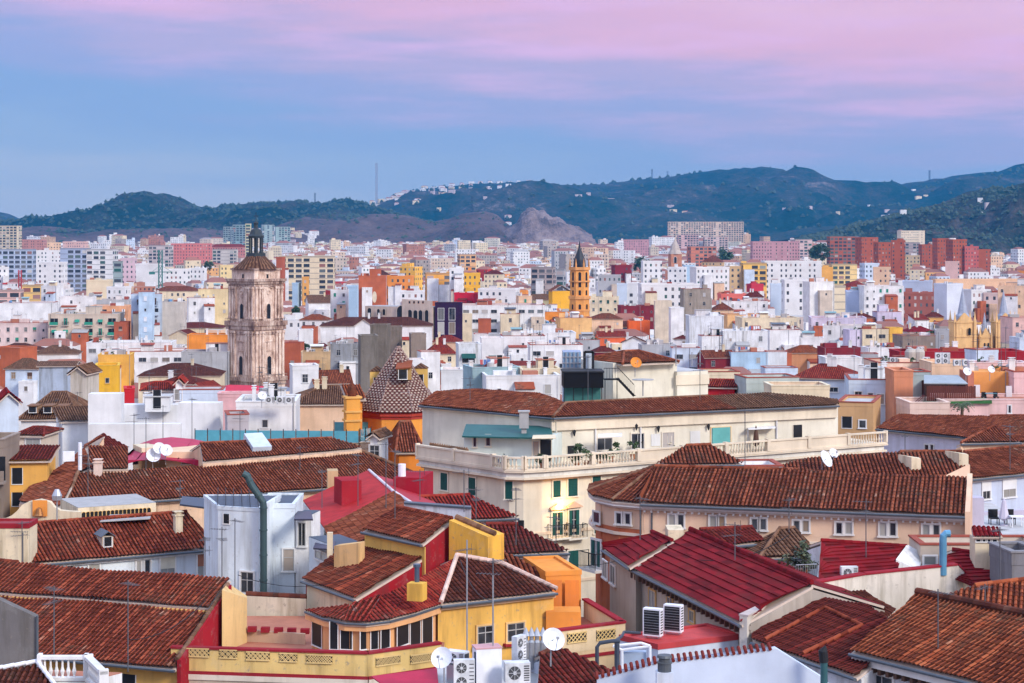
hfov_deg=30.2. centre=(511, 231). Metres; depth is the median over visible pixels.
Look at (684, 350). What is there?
house
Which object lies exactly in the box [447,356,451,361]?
window
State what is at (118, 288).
apartment block
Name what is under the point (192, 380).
house
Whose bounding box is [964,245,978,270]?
apartment block
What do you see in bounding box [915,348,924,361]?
water tank
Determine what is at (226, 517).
window
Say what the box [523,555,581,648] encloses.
orange block
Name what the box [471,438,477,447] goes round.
window
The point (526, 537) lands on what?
house
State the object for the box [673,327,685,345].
house
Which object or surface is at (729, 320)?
apartment block
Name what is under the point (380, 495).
house
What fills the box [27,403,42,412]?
dormer
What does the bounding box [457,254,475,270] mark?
apartment block
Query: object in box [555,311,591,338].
apartment block
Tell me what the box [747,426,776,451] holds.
pergola
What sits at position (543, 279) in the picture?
apartment block
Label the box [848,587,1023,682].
town house
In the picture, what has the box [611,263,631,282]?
apartment block
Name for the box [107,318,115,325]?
window
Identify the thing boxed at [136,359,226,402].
apartment block
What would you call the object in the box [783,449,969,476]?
town house
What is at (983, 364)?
house
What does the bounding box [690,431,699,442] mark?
door
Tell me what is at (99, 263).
apartment block
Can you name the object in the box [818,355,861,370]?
house
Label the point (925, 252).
apartment block
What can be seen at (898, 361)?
house
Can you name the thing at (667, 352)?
window
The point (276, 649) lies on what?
roof terrace
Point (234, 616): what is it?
gable wall
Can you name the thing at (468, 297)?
apartment block
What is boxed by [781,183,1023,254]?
hills
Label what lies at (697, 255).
apartment block
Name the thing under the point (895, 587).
parapet wall
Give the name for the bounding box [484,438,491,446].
window
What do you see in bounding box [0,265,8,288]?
house
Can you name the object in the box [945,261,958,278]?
apartment block
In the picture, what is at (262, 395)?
satellite dish
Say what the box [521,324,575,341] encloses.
apartment block
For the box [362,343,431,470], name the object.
church
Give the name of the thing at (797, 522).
window
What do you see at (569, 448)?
window
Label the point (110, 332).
window
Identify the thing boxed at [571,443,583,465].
potted plant
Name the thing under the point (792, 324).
house
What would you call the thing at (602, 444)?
window
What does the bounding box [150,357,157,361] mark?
window
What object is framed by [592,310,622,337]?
apartment block
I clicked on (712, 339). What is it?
house
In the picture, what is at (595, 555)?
window
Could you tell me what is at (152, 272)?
tower crane
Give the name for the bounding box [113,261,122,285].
house
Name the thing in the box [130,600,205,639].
cable
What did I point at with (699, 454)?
pavilion
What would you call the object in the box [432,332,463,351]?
house
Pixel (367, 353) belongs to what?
house
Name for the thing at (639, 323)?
house
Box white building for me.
[180,488,303,594]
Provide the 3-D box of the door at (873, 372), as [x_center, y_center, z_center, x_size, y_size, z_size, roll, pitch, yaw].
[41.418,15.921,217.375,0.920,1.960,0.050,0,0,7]
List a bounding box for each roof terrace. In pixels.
[37,653,121,682]
[170,616,444,682]
[557,598,625,668]
[972,496,1023,533]
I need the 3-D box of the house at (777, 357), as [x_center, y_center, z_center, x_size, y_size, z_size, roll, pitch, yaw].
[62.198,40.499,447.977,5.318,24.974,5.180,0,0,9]
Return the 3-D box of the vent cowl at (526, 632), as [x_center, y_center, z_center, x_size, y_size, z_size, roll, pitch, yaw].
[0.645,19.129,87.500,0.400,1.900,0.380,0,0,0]
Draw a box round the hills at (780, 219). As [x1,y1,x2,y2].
[593,202,910,243]
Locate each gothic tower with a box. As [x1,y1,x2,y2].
[948,287,976,347]
[977,312,992,347]
[990,290,1014,347]
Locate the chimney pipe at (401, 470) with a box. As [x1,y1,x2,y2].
[398,464,405,476]
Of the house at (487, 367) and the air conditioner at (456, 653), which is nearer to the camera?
the air conditioner at (456, 653)
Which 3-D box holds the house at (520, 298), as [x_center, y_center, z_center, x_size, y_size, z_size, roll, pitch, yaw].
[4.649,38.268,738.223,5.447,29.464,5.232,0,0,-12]
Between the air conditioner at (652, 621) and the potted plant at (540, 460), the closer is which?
the air conditioner at (652, 621)
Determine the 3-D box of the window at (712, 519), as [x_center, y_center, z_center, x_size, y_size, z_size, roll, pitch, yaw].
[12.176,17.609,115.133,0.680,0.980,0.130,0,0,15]
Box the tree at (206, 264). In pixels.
[203,261,214,272]
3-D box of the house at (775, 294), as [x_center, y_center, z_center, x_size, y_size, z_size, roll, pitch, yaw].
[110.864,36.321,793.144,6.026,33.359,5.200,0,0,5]
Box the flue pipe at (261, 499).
[241,471,267,591]
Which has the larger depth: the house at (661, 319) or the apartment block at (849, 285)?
the apartment block at (849, 285)
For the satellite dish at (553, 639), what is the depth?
84.44 m
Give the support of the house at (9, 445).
on the ground
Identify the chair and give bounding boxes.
[988,509,999,524]
[1004,509,1015,524]
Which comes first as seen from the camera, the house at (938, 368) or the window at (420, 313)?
the house at (938, 368)
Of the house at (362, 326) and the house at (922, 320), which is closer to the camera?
the house at (362, 326)
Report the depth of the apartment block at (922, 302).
833.28 m
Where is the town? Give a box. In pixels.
[0,180,1023,402]
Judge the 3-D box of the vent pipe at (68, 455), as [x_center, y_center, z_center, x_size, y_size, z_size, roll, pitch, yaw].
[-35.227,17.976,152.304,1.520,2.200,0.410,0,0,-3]
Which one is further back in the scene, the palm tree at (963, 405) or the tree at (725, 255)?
the tree at (725, 255)
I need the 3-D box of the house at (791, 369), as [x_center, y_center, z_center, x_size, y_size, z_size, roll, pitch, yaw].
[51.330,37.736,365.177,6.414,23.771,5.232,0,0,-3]
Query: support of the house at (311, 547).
on the ground
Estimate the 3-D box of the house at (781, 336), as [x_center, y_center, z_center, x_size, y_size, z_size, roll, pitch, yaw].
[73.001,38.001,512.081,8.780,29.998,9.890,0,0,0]
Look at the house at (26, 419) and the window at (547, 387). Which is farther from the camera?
the window at (547, 387)
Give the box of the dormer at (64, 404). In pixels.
[56,403,70,406]
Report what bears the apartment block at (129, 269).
on the ground
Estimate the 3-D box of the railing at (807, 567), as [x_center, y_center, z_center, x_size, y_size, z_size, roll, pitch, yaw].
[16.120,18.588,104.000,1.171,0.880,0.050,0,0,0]
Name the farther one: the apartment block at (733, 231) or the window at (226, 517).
the apartment block at (733, 231)
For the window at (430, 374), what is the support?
in the house at (432, 360)
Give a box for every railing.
[195,427,370,442]
[335,422,367,430]
[797,564,815,575]
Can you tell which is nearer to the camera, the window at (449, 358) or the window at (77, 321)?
the window at (449, 358)
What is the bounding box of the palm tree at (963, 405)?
[951,402,973,414]
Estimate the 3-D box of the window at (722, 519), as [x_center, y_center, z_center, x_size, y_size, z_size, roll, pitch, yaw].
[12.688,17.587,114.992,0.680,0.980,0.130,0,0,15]
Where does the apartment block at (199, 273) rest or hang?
on the ground
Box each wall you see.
[222,586,246,646]
[246,591,306,615]
[739,562,967,649]
[896,545,920,567]
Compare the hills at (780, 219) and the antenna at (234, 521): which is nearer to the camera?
the antenna at (234, 521)
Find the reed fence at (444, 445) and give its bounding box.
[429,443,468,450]
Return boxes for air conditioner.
[265,396,274,403]
[276,396,284,403]
[285,396,294,403]
[447,649,468,682]
[453,658,474,682]
[504,660,529,682]
[512,634,525,659]
[643,607,662,637]
[663,603,683,633]
[840,566,857,574]
[935,353,942,363]
[943,353,949,363]
[953,360,960,365]
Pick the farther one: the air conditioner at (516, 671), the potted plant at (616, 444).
the potted plant at (616, 444)
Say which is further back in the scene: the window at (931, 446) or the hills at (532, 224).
the hills at (532, 224)
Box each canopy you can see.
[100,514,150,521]
[924,375,967,383]
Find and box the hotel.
[415,388,887,616]
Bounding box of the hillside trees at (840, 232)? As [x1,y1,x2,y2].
[0,165,1023,253]
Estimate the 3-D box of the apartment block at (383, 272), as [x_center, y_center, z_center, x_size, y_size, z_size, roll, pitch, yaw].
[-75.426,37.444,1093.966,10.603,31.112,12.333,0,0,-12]
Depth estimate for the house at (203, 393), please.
230.10 m
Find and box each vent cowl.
[523,628,528,659]
[529,627,533,668]
[534,628,539,662]
[540,628,545,650]
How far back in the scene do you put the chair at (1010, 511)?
120.75 m
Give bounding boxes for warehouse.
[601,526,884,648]
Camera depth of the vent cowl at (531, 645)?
87.37 m
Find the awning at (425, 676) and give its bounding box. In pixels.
[371,668,437,682]
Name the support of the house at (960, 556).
on the ground
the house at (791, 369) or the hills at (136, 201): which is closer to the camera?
the house at (791, 369)
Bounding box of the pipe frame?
[595,631,650,669]
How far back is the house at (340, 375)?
296.67 m
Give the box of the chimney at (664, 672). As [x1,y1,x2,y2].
[656,653,672,682]
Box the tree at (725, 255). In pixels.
[715,246,734,259]
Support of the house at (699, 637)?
on the ground
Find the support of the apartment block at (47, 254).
on the ground
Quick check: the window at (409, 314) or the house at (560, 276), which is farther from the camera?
the house at (560, 276)
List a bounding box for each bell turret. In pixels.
[342,380,361,435]
[668,240,681,266]
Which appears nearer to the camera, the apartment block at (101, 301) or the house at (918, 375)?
the house at (918, 375)
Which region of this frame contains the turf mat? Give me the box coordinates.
[923,398,991,403]
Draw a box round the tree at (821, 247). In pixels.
[808,241,833,260]
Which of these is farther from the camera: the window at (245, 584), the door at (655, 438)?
the door at (655, 438)
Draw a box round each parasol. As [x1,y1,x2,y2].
[632,378,653,395]
[752,426,758,451]
[999,499,1008,525]
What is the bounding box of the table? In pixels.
[1008,515,1023,527]
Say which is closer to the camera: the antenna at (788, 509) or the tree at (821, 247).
the antenna at (788, 509)
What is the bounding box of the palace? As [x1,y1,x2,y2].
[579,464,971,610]
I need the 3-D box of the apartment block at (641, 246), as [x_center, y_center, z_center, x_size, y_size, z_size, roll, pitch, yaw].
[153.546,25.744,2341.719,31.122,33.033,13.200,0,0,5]
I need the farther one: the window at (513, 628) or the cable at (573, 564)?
the cable at (573, 564)
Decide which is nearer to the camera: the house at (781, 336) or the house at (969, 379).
the house at (969, 379)
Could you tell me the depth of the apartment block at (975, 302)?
790.93 m
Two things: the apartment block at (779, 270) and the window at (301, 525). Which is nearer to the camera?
the window at (301, 525)
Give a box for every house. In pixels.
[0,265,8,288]
[0,387,22,431]
[0,432,20,517]
[0,518,37,562]
[0,558,231,682]
[0,597,38,669]
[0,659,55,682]
[3,358,39,430]
[9,444,59,515]
[18,425,63,468]
[19,390,87,429]
[19,432,412,528]
[32,509,203,575]
[36,361,81,399]
[41,281,63,311]
[52,405,87,465]
[60,494,155,516]
[66,362,102,399]
[88,392,123,423]
[88,423,181,470]
[95,362,120,391]
[98,347,133,391]
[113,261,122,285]
[114,321,130,339]
[123,385,134,402]
[124,373,177,422]
[128,437,200,467]
[133,443,165,469]
[138,291,154,339]
[139,380,175,402]
[162,288,186,339]
[166,354,208,385]
[168,329,195,347]
[172,373,188,402]
[178,401,222,438]
[179,385,225,401]
[191,380,220,385]
[217,391,258,429]
[224,410,249,429]
[235,366,300,432]
[245,223,250,256]
[276,257,284,300]
[284,341,304,379]
[289,363,318,393]
[292,282,300,306]
[294,510,356,593]
[298,329,313,349]
[300,504,557,659]
[301,344,329,369]
[302,277,308,304]
[303,469,435,540]
[312,361,352,385]
[330,286,348,319]
[330,335,357,384]
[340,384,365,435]
[346,285,358,316]
[353,318,371,338]
[358,334,378,396]
[364,426,392,459]
[370,323,390,367]
[388,420,421,470]
[390,325,401,372]
[393,471,432,494]
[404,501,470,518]
[409,332,426,357]
[409,358,425,397]
[417,350,440,393]
[418,493,519,524]
[427,337,455,383]
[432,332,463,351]
[435,302,462,339]
[436,660,537,682]
[441,367,462,390]
[449,266,463,301]
[455,342,481,388]
[462,355,520,388]
[463,313,471,341]
[464,273,479,291]
[474,333,487,341]
[478,318,490,332]
[480,336,502,363]
[485,522,569,561]
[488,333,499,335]
[500,301,519,333]
[516,293,531,302]
[519,340,560,374]
[530,648,611,682]
[556,269,565,289]
[562,350,593,401]
[575,332,599,350]
[590,341,614,355]
[594,322,625,349]
[595,642,819,682]
[617,283,626,304]
[619,623,738,664]
[621,327,645,349]
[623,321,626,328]
[627,282,639,304]
[627,317,649,339]
[638,334,675,356]
[654,300,671,342]
[665,524,763,547]
[669,307,683,342]
[670,343,699,368]
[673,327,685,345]
[683,265,694,282]
[696,344,731,367]
[697,368,740,378]
[698,326,723,349]
[708,378,737,395]
[712,298,733,313]
[728,346,767,373]
[734,373,799,393]
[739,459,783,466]
[745,288,763,299]
[745,525,810,568]
[746,281,763,295]
[749,597,886,682]
[760,365,797,374]
[763,381,830,397]
[764,322,799,349]
[766,350,786,365]
[770,279,780,314]
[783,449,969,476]
[787,321,803,335]
[787,352,791,365]
[800,328,823,347]
[806,538,907,578]
[817,340,860,363]
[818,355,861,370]
[829,589,895,617]
[834,285,845,315]
[838,394,880,441]
[843,324,863,346]
[844,357,887,423]
[845,286,858,315]
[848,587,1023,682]
[850,310,875,321]
[860,322,888,345]
[861,334,901,356]
[861,352,877,372]
[863,335,929,367]
[872,304,903,324]
[875,413,1023,452]
[884,367,913,420]
[885,327,902,341]
[895,397,950,414]
[907,311,929,328]
[908,534,1023,565]
[909,368,930,396]
[918,359,967,374]
[922,380,965,396]
[925,309,943,330]
[934,329,948,347]
[947,547,990,588]
[949,577,1023,608]
[956,424,1021,451]
[959,369,973,392]
[962,444,1023,508]
[963,347,1023,392]
[964,347,998,359]
[967,326,1023,368]
[970,525,1002,568]
[983,290,997,321]
[988,541,1023,580]
[1005,369,1023,392]
[1009,330,1023,350]
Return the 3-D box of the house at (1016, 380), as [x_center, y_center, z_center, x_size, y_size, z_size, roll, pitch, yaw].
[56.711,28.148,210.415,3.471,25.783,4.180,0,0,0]
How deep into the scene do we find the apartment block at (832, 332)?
556.10 m
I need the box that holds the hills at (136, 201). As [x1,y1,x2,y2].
[0,191,403,232]
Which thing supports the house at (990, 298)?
on the ground
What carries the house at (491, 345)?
on the ground
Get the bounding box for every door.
[153,390,161,408]
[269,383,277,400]
[497,355,502,366]
[543,357,548,367]
[651,434,659,445]
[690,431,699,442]
[712,427,729,443]
[870,363,877,378]
[974,385,979,396]
[1006,386,1011,396]
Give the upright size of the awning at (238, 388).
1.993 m
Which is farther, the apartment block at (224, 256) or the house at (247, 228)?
the house at (247, 228)
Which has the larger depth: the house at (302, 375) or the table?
the house at (302, 375)
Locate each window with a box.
[0,456,6,484]
[11,372,15,378]
[11,468,22,484]
[11,492,22,506]
[25,438,40,444]
[26,372,32,379]
[49,318,57,325]
[62,318,68,325]
[75,319,79,324]
[84,318,92,325]
[87,563,100,569]
[88,348,95,352]
[98,319,102,324]
[98,328,103,335]
[105,377,109,383]
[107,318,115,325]
[107,329,113,335]
[122,674,135,682]
[135,560,142,571]
[138,357,146,361]
[143,559,151,572]
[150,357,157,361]
[159,557,175,573]
[162,357,169,361]
[173,389,182,400]
[174,357,180,361]
[196,554,203,575]
[222,514,229,524]
[239,570,254,594]
[261,419,268,428]
[281,548,295,572]
[296,521,307,547]
[302,374,308,382]
[311,622,321,648]
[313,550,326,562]
[329,621,338,649]
[336,349,340,355]
[339,630,352,649]
[353,349,357,355]
[360,632,368,650]
[367,308,371,316]
[369,444,379,455]
[370,630,378,649]
[380,629,390,648]
[396,305,405,316]
[397,624,409,646]
[407,310,411,316]
[410,620,420,644]
[413,310,417,318]
[418,310,422,319]
[422,616,432,642]
[425,310,428,321]
[428,372,432,378]
[438,308,443,319]
[438,322,443,333]
[439,471,448,491]
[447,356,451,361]
[449,308,454,319]
[449,322,454,333]
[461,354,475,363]
[467,476,476,496]
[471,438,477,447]
[476,623,494,643]
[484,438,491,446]
[503,480,513,500]
[505,620,525,643]
[518,520,524,528]
[532,440,539,455]
[533,351,540,355]
[540,440,551,455]
[544,384,551,393]
[546,351,553,355]
[548,510,571,540]
[551,479,562,498]
[564,508,587,540]
[566,478,579,497]
[567,446,573,458]
[567,549,579,567]
[579,537,604,573]
[591,476,601,482]
[591,510,600,525]
[596,437,613,451]
[601,558,607,581]
[608,562,615,587]
[613,511,622,525]
[622,511,632,526]
[630,432,644,449]
[648,587,656,607]
[661,431,674,446]
[665,350,669,355]
[666,596,673,603]
[667,513,676,524]
[677,354,683,359]
[677,513,685,529]
[687,608,694,624]
[688,354,696,359]
[708,514,717,526]
[710,426,730,443]
[717,514,726,525]
[750,517,758,530]
[756,357,760,363]
[757,517,768,531]
[758,336,762,341]
[792,519,801,533]
[793,425,802,437]
[801,519,811,533]
[830,387,838,392]
[833,521,844,535]
[842,416,851,428]
[843,521,854,535]
[854,391,862,394]
[858,419,866,428]
[865,334,872,338]
[876,393,884,404]
[876,673,894,682]
[877,521,888,537]
[878,334,885,338]
[887,521,898,537]
[921,523,930,533]
[921,555,937,565]
[924,443,928,449]
[929,443,934,449]
[931,523,940,533]
[981,481,992,500]
[1002,478,1017,498]
[1007,405,1012,413]
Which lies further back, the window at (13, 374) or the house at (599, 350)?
the house at (599, 350)
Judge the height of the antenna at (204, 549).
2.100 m
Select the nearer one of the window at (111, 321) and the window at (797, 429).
the window at (797, 429)
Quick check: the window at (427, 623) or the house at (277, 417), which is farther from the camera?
the house at (277, 417)
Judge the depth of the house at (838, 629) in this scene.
90.26 m
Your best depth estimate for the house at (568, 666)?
86.17 m
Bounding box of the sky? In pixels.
[0,0,1023,217]
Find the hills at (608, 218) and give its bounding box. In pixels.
[0,163,1023,240]
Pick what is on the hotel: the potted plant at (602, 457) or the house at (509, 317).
the potted plant at (602, 457)
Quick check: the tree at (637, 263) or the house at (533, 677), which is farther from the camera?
the tree at (637, 263)
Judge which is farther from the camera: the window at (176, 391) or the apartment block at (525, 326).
the apartment block at (525, 326)
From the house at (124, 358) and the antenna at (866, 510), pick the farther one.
the house at (124, 358)
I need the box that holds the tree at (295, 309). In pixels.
[291,305,299,313]
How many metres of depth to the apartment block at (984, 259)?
1618.98 m
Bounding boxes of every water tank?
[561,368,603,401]
[905,348,915,361]
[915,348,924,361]
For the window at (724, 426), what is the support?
in the hotel
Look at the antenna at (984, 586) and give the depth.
87.98 m
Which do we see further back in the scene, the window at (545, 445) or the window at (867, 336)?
the window at (867, 336)
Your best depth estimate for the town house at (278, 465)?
155.81 m
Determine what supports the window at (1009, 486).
in the house at (997, 475)
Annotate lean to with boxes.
[504,553,539,577]
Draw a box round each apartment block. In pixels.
[0,225,21,248]
[0,249,35,283]
[0,284,23,301]
[0,297,57,320]
[0,311,47,345]
[0,345,36,387]
[10,343,45,350]
[22,239,46,249]
[22,281,43,300]
[36,248,59,281]
[37,261,67,287]
[37,341,82,360]
[47,242,60,249]
[48,304,124,361]
[59,293,95,311]
[60,248,90,291]
[63,241,88,247]
[86,249,117,279]
[86,278,112,298]
[86,335,176,363]
[90,301,130,339]
[94,295,130,304]
[101,343,186,382]
[106,282,131,298]
[121,258,136,285]
[131,290,161,339]
[135,264,164,285]
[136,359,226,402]
[148,245,173,266]
[153,286,197,300]
[165,269,190,284]
[171,243,211,267]
[181,342,229,384]
[187,293,214,323]
[187,319,227,348]
[187,322,225,332]
[189,267,206,280]
[198,283,228,324]
[212,244,244,258]
[212,249,237,264]
[219,265,233,278]
[223,227,232,243]
[233,225,244,245]
[261,225,273,243]
[275,227,289,241]
[279,253,334,301]
[295,377,366,430]
[299,314,332,343]
[304,292,329,316]
[319,313,432,357]
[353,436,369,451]
[358,269,386,316]
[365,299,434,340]
[381,270,389,274]
[387,273,413,304]
[400,286,424,304]
[425,270,448,301]
[454,291,477,302]
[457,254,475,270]
[463,291,544,341]
[478,285,519,302]
[482,351,559,399]
[484,270,503,287]
[500,323,544,360]
[505,353,556,365]
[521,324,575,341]
[523,320,554,329]
[527,336,582,392]
[531,264,555,293]
[531,294,548,304]
[545,304,572,321]
[548,285,569,309]
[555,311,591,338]
[590,291,618,316]
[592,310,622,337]
[598,274,620,295]
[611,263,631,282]
[617,301,653,329]
[624,239,648,256]
[638,282,699,306]
[641,259,661,282]
[667,222,743,243]
[668,264,686,282]
[677,235,698,248]
[680,284,710,330]
[685,309,723,345]
[687,246,716,265]
[690,265,729,300]
[701,255,723,265]
[703,237,727,250]
[716,296,767,312]
[717,289,748,299]
[720,301,758,328]
[722,325,767,349]
[725,264,742,292]
[735,310,799,328]
[740,261,766,297]
[750,241,799,260]
[761,259,821,299]
[781,277,807,314]
[787,345,816,372]
[790,239,811,258]
[796,354,857,399]
[803,277,833,321]
[808,311,865,336]
[822,265,832,280]
[823,316,861,345]
[825,264,856,284]
[827,236,855,263]
[844,281,864,289]
[855,237,877,265]
[857,281,903,325]
[859,263,879,280]
[873,242,890,266]
[873,267,890,284]
[888,332,1023,360]
[891,238,905,279]
[892,332,949,347]
[897,231,924,243]
[902,276,932,291]
[903,321,932,333]
[904,288,933,323]
[905,242,919,254]
[905,253,919,274]
[918,242,931,268]
[930,393,1023,415]
[931,278,1023,288]
[932,238,948,268]
[934,281,962,319]
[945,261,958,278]
[946,238,966,273]
[963,285,990,323]
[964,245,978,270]
[979,249,990,274]
[998,279,1023,315]
[1000,314,1023,347]
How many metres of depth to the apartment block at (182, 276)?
1217.74 m
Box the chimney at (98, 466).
[92,458,103,476]
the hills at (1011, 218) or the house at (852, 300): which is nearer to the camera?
the house at (852, 300)
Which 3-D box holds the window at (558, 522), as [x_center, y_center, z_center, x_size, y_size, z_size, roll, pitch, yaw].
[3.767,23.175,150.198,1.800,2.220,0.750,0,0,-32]
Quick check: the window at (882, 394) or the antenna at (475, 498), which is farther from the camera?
the window at (882, 394)
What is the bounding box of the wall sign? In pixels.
[372,291,376,302]
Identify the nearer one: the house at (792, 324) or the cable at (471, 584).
the cable at (471, 584)
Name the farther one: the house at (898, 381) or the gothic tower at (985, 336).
the gothic tower at (985, 336)
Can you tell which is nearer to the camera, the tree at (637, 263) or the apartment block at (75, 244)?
the tree at (637, 263)
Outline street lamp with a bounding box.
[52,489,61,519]
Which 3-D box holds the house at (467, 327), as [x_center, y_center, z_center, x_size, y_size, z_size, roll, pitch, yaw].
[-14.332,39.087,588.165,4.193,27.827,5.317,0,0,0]
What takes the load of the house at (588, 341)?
on the ground
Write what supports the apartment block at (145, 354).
on the ground
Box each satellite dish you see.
[146,448,160,467]
[153,442,165,462]
[160,444,172,464]
[258,391,266,407]
[431,647,451,682]
[543,628,564,665]
[630,357,641,367]
[821,450,834,469]
[829,448,837,457]
[963,367,971,374]
[988,366,994,380]
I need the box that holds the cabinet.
[472,643,501,682]
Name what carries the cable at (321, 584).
attached to the corner house at (413, 591)
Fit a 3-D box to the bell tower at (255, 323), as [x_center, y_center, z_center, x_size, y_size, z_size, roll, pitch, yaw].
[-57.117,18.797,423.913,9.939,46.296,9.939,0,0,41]
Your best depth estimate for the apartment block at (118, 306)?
719.04 m
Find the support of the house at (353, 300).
on the ground
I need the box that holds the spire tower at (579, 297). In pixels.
[568,241,590,316]
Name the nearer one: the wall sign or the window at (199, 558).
the window at (199, 558)
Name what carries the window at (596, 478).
in the hotel
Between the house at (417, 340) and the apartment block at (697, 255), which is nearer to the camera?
the house at (417, 340)
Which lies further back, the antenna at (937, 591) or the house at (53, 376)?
the house at (53, 376)
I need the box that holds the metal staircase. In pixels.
[603,368,635,396]
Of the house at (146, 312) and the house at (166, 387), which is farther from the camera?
the house at (146, 312)
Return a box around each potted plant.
[535,453,550,467]
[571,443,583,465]
[574,447,592,464]
[596,451,609,463]
[608,442,619,461]
[627,440,641,459]
[777,539,818,571]
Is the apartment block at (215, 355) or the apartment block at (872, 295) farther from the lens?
the apartment block at (872, 295)
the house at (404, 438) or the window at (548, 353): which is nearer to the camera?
the house at (404, 438)
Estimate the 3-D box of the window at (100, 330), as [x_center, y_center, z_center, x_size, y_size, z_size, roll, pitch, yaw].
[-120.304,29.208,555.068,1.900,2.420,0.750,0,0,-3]
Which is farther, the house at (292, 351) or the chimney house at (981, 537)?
the house at (292, 351)
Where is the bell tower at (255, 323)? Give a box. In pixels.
[224,221,287,386]
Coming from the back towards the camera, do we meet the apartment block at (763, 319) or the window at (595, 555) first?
the apartment block at (763, 319)
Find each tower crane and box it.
[2,270,23,288]
[149,250,171,287]
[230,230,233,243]
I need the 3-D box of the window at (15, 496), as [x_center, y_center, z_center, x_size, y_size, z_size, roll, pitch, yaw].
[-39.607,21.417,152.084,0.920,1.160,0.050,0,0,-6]
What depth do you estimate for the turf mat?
199.90 m
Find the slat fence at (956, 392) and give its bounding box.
[927,386,975,400]
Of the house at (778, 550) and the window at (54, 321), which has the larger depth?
the window at (54, 321)
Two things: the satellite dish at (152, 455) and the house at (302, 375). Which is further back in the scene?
the house at (302, 375)
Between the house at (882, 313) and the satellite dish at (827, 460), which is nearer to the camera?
the satellite dish at (827, 460)
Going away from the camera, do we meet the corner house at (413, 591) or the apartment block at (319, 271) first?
the corner house at (413, 591)
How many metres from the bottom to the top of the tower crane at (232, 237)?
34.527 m
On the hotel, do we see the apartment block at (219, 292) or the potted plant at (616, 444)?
the potted plant at (616, 444)
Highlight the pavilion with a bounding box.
[656,442,743,465]
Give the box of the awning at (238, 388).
[225,385,263,390]
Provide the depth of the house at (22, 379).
362.77 m
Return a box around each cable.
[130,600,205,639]
[238,560,391,586]
[460,560,488,599]
[516,540,614,565]
[703,535,788,560]
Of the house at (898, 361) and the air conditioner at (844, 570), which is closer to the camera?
the air conditioner at (844, 570)
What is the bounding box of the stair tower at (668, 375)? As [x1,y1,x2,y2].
[581,345,708,398]
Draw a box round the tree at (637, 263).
[633,256,648,270]
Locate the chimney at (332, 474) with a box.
[327,468,337,488]
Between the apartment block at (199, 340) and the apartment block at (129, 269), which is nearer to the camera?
the apartment block at (199, 340)
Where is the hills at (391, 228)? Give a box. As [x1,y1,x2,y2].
[22,211,514,243]
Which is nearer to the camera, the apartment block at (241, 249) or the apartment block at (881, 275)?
the apartment block at (881, 275)
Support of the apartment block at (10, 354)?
on the ground
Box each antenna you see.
[42,586,63,661]
[118,580,138,671]
[192,537,211,574]
[210,527,227,576]
[228,518,243,586]
[409,468,424,481]
[456,540,475,650]
[466,489,480,500]
[476,558,505,645]
[506,487,521,544]
[632,494,650,539]
[723,520,742,559]
[781,497,794,531]
[852,499,872,556]
[928,589,952,648]
[976,581,991,600]
[992,527,1006,579]
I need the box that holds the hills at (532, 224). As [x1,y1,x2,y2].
[503,207,596,244]
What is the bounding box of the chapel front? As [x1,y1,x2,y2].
[7,499,81,520]
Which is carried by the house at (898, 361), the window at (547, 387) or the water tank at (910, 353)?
the water tank at (910, 353)
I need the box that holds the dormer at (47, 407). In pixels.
[42,403,57,412]
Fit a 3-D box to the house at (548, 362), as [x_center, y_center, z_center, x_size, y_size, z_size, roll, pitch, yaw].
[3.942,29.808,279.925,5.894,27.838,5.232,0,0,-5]
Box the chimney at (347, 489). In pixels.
[334,476,360,505]
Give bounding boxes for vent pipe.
[63,442,81,469]
[818,646,828,682]
[939,530,950,575]
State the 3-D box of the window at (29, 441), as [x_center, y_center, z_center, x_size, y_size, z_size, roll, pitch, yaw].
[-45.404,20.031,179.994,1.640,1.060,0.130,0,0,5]
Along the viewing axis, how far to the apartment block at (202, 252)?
1914.32 m
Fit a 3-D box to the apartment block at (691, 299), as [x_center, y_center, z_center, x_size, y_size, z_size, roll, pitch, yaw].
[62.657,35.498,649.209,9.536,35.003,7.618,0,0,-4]
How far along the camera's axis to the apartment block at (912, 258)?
1620.51 m
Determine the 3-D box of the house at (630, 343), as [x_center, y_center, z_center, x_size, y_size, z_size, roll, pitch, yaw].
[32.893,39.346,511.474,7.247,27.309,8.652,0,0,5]
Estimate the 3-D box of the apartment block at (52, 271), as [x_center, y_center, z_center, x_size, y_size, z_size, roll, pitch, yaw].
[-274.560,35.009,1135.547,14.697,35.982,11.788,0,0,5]
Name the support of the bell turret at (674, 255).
on the ground
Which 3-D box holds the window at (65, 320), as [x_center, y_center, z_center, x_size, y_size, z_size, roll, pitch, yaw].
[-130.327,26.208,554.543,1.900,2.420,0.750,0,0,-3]
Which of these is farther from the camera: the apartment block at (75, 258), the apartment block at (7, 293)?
the apartment block at (75, 258)

